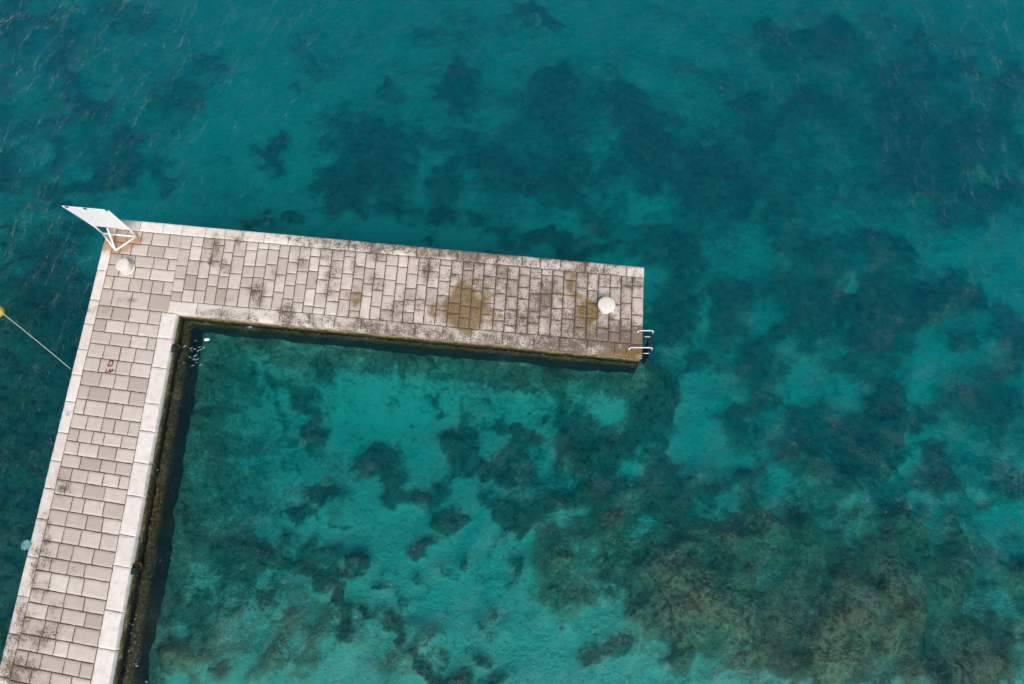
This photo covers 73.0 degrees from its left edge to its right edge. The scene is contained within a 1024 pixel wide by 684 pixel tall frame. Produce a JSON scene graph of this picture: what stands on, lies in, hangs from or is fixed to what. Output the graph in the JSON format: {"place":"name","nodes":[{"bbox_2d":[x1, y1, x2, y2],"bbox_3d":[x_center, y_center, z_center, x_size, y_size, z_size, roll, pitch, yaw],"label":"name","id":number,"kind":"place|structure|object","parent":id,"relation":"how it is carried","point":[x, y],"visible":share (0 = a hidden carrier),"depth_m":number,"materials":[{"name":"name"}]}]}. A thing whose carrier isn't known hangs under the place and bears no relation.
{"place":"outdoors","nodes":[
{"label":"outdoors","id":0,"kind":"place"},
{"bbox_2d":[0,0,1023,683],"bbox_3d":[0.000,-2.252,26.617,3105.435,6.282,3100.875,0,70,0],"label":"seabed","id":1,"kind":"structure","parent":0,"point":[704,490],"depth_m":25.18,"materials":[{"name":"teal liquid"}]},
{"bbox_2d":[0,219,643,683],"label":"stone pier","id":2,"kind":"structure","parent":1,"relation":"on","point":[104,519],"depth_m":21.48,"materials":[{"name":"grey stone"}]},
{"bbox_2d":[62,206,136,250],"bbox_3d":[-12.985,-3.549,21.717,1.555,1.616,0.698,6,70,2],"label":"sign board","id":3,"kind":"object","parent":2,"relation":"on","point":[93,217],"visible":1,"depth_m":21.74,"materials":[{"name":"white paint"}]},
{"bbox_2d":[115,258,134,274],"bbox_3d":[-12.296,-2.416,21.972,0.499,0.334,0.480,0,70,0],"label":"mooring bollard","id":4,"kind":"object","parent":2,"relation":"on","point":[124,266],"visible":1,"depth_m":21.87,"materials":[{"name":"white paint"}]},
{"bbox_2d":[130,562,141,575],"bbox_3d":[-10.445,6.305,19.220,0.165,0.330,0.382,0,70,0],"label":"mooring ring","id":5,"kind":"object","parent":2,"relation":"attached to","point":[135,570],"visible":1,"depth_m":19.20,"materials":[{"name":"metal"}]},
{"bbox_2d":[171,344,179,353],"bbox_3d":[-10.431,0.202,21.437,0.157,0.322,0.348,0,70,0],"label":"mooring ring","id":6,"kind":"object","parent":2,"relation":"attached to","point":[174,349],"visible":1,"depth_m":21.39,"materials":[{"name":"metal"}]},
{"bbox_2d":[598,297,614,313],"bbox_3d":[2.930,-1.126,21.524,0.555,0.294,0.550,0,70,0],"label":"mooring bollard","id":7,"kind":"object","parent":2,"relation":"on","point":[606,305],"visible":1,"depth_m":21.39,"materials":[{"name":"white paint"}]},
{"bbox_2d":[628,330,653,364],"bbox_3d":[3.986,0.233,22.116,0.884,1.977,0.645,0,70,0],"label":"swimming ladder","id":8,"kind":"object","parent":2,"relation":"attached to","point":[647,350],"visible":1,"depth_m":21.79,"materials":[{"name":"silver metal"}]},
{"bbox_2d":[0,0,1023,683],"bbox_3d":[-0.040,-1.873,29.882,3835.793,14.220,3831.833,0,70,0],"label":"sea","id":9,"kind":"structure","parent":0,"point":[686,162],"depth_m":24.45,"materials":[{"name":"liquid"}]},
{"bbox_2d":[0,306,4,316],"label":"mooring buoy","id":10,"kind":"object","parent":9,"relation":"on","point":[2,309],"visible":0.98,"depth_m":22.14,"materials":[{"name":"yellow plastic"}]},
{"bbox_2d":[0,311,70,368],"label":"mooring line","id":11,"kind":"object","parent":10,"relation":"attached to","point":[36,340],"visible":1,"depth_m":21.57,"materials":[{"name":"fabric"}]},
{"bbox_2d":[21,540,30,549],"bbox_3d":[-13.487,5.628,19.192,0.282,0.120,0.269,16,71,6],"label":"plastic bag","id":12,"kind":"object","parent":9,"relation":"in","point":[26,544],"visible":1,"depth_m":19.19,"materials":[{"name":"plastic"}]},
{"bbox_2d":[124,326,251,682],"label":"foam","id":13,"kind":"object","parent":9,"relation":"on","point":[170,393],"visible":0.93,"depth_m":21.65,"materials":[{"name":"white"}]}
]}

